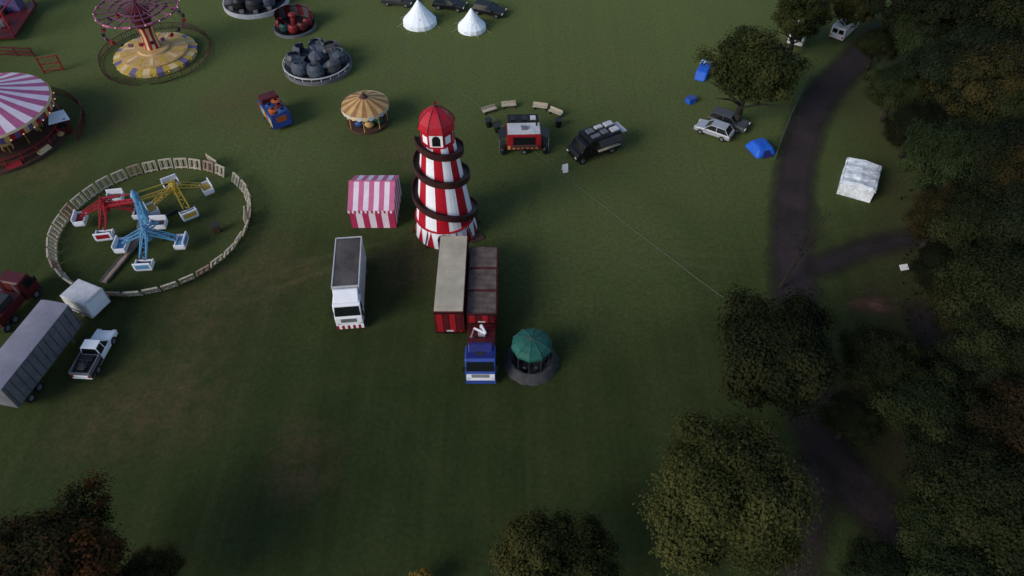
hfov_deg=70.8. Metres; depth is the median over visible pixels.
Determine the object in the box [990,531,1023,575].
tree
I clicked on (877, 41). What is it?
tree
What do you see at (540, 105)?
bench
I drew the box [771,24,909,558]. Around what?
path
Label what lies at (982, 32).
tree
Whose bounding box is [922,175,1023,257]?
tree
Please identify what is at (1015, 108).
tree
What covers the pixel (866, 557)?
tree
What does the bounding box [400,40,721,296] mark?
cable
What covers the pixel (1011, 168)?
tree
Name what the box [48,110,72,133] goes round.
pay kiosk
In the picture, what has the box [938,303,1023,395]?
tree
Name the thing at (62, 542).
tree
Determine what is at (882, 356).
tree
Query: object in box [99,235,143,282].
boarding ramp
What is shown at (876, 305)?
earth patch
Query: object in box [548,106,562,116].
bench
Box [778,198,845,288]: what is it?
bare tree
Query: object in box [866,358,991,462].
tree
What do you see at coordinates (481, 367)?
crane lorry
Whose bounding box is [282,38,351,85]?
teacup ride
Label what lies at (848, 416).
tree
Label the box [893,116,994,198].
tree
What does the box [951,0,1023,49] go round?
tree
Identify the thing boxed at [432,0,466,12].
parked car
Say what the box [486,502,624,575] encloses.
tree
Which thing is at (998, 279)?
tree
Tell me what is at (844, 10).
tree
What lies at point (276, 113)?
painted stall
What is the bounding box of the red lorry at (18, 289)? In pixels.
[0,270,42,332]
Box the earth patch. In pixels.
[853,299,887,311]
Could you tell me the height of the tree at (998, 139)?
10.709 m
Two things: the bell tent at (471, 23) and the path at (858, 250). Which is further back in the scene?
the bell tent at (471, 23)
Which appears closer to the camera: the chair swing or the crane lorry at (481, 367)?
the crane lorry at (481, 367)
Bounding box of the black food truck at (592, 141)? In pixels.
[566,120,626,164]
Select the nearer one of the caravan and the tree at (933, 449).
the tree at (933, 449)
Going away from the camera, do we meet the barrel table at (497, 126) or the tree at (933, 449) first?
the tree at (933, 449)
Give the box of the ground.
[0,0,1023,575]
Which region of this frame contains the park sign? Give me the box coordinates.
[899,264,908,275]
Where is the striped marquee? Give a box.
[347,175,401,227]
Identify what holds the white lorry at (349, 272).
on the ground
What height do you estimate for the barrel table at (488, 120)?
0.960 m
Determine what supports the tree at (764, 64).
on the ground
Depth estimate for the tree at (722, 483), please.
42.56 m
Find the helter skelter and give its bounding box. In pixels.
[411,101,480,248]
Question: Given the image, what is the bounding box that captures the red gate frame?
[35,54,64,73]
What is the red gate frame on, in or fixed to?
on the ground
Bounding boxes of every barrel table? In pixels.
[485,117,492,127]
[493,123,500,133]
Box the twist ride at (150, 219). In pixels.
[70,173,214,270]
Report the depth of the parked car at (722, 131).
80.21 m
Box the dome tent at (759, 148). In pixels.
[745,138,774,158]
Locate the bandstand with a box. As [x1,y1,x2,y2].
[503,327,558,385]
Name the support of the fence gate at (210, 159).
on the ground
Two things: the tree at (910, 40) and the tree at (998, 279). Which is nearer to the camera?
the tree at (998, 279)
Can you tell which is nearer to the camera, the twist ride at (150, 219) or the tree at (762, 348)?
the tree at (762, 348)
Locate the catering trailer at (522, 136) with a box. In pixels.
[498,114,549,154]
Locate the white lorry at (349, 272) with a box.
[330,236,366,329]
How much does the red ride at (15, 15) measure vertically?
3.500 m
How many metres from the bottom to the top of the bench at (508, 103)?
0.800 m
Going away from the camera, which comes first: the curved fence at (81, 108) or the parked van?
the curved fence at (81, 108)
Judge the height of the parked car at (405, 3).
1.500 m
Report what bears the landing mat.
on the ground
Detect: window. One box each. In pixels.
[22,276,33,288]
[55,122,65,128]
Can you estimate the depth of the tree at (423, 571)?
47.58 m
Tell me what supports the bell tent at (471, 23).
on the ground
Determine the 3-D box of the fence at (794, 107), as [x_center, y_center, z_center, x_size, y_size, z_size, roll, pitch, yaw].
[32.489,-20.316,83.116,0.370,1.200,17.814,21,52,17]
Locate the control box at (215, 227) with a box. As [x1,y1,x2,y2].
[210,221,220,233]
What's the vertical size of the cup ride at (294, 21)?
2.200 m
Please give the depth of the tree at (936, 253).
62.52 m
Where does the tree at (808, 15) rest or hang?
on the ground
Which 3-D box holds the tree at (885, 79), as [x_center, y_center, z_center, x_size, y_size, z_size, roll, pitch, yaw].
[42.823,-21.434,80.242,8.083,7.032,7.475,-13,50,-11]
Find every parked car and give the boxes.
[380,0,413,7]
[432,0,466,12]
[471,0,506,18]
[694,119,734,141]
[707,106,750,133]
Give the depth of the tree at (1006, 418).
48.66 m
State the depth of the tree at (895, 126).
74.35 m
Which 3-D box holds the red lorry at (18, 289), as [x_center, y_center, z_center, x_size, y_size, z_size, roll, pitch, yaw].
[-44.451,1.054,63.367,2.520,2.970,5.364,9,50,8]
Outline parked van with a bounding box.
[829,19,858,40]
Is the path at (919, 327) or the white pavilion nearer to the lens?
the path at (919, 327)
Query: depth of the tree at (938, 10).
81.02 m
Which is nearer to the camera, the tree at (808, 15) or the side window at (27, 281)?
the side window at (27, 281)
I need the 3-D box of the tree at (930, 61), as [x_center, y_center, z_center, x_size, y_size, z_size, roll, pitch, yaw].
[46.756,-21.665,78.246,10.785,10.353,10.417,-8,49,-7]
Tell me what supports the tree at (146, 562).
on the ground
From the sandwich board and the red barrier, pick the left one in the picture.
the red barrier
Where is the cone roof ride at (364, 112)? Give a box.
[341,90,388,134]
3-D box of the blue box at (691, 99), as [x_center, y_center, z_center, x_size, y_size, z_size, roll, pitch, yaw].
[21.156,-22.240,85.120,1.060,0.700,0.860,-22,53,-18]
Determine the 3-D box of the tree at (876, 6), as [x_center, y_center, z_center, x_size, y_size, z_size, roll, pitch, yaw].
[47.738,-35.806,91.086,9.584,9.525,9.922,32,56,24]
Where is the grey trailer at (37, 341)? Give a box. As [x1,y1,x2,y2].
[0,300,82,407]
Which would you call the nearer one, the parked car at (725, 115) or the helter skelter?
the helter skelter
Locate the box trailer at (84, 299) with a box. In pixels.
[60,279,110,318]
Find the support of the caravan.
on the ground
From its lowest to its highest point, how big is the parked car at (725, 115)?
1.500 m
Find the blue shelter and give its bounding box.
[694,59,712,81]
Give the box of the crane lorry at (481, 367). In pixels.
[462,247,498,383]
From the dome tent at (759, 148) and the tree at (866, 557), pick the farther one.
the dome tent at (759, 148)
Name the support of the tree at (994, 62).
on the ground
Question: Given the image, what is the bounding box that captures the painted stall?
[257,90,292,129]
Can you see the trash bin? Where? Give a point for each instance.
(558, 120)
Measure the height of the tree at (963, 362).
7.826 m
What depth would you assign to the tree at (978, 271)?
55.75 m
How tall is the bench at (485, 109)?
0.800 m
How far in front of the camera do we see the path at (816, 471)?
52.01 m
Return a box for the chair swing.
[92,0,197,77]
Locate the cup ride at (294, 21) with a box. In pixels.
[273,4,315,38]
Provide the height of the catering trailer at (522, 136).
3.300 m
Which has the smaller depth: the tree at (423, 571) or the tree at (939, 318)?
the tree at (423, 571)
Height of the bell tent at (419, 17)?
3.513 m
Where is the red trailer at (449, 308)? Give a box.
[433,236,468,333]
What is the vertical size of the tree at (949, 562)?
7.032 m
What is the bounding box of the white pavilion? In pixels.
[836,157,881,202]
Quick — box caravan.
[787,21,806,45]
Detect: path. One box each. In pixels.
[770,460,834,575]
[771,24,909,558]
[810,231,932,273]
[911,309,948,373]
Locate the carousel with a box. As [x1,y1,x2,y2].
[0,72,69,174]
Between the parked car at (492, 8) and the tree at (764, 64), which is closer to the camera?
the tree at (764, 64)
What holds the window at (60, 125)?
in the pay kiosk
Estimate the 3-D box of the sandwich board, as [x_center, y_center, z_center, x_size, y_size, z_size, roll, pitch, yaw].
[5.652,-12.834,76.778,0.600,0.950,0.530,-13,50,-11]
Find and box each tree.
[0,463,135,575]
[113,538,188,575]
[409,567,432,575]
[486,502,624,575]
[632,405,831,575]
[686,21,817,121]
[712,282,848,421]
[770,0,834,54]
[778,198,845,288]
[811,389,886,449]
[824,0,887,27]
[834,532,913,575]
[836,322,928,398]
[851,25,899,70]
[858,61,930,121]
[861,0,895,28]
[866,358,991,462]
[880,100,948,158]
[884,0,999,47]
[885,482,992,561]
[887,526,1007,575]
[890,8,959,57]
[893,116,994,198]
[896,37,997,113]
[897,420,1007,510]
[902,181,962,249]
[905,427,1023,575]
[906,240,962,294]
[919,36,1023,125]
[919,327,1021,403]
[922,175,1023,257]
[924,279,991,343]
[928,233,1023,333]
[930,112,1023,194]
[931,15,1023,60]
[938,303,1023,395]
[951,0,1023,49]
[960,372,1023,460]
[962,75,1023,129]
[966,140,1023,243]
[974,177,1023,250]
[980,244,1023,329]
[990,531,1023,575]
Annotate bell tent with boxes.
[399,0,438,31]
[454,8,488,38]
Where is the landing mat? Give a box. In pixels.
[470,233,484,242]
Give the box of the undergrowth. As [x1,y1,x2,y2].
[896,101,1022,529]
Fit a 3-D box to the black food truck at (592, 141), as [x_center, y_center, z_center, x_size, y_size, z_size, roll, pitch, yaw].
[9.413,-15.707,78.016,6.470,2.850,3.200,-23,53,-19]
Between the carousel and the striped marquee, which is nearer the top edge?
the carousel
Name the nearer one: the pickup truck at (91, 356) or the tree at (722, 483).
the tree at (722, 483)
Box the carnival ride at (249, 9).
[222,0,289,19]
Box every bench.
[482,104,496,114]
[501,100,515,109]
[533,101,547,110]
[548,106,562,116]
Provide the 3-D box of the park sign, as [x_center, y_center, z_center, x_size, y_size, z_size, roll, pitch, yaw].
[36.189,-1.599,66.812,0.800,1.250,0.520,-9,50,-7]
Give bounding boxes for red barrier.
[0,46,34,56]
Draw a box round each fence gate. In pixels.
[205,153,216,166]
[243,206,247,227]
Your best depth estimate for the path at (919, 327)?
63.06 m
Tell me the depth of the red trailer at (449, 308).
61.36 m
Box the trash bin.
[555,117,562,127]
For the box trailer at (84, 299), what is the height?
2.390 m
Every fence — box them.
[46,158,250,296]
[49,86,85,140]
[97,22,211,85]
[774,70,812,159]
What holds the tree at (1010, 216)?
on the ground
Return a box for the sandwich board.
[561,163,567,172]
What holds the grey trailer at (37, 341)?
on the ground
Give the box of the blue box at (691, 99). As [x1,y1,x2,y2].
[685,94,696,104]
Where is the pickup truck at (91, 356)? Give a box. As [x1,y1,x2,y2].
[68,329,117,378]
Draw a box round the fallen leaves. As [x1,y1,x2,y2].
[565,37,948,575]
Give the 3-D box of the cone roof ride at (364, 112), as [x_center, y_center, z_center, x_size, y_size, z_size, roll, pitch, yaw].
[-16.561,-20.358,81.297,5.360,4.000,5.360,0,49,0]
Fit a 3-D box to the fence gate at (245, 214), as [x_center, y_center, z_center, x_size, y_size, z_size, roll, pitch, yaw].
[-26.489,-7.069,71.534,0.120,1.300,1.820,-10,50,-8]
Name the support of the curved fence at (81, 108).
on the ground
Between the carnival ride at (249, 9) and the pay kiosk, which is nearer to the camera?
the pay kiosk
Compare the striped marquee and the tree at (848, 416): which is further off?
the striped marquee
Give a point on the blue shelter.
(702, 73)
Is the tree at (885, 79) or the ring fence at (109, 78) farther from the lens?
the ring fence at (109, 78)
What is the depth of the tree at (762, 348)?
50.61 m
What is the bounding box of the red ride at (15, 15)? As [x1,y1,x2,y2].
[0,0,37,38]
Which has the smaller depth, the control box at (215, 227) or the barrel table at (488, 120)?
the control box at (215, 227)
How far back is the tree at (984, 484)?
44.66 m
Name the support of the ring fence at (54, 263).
on the ground
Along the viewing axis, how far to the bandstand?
59.15 m

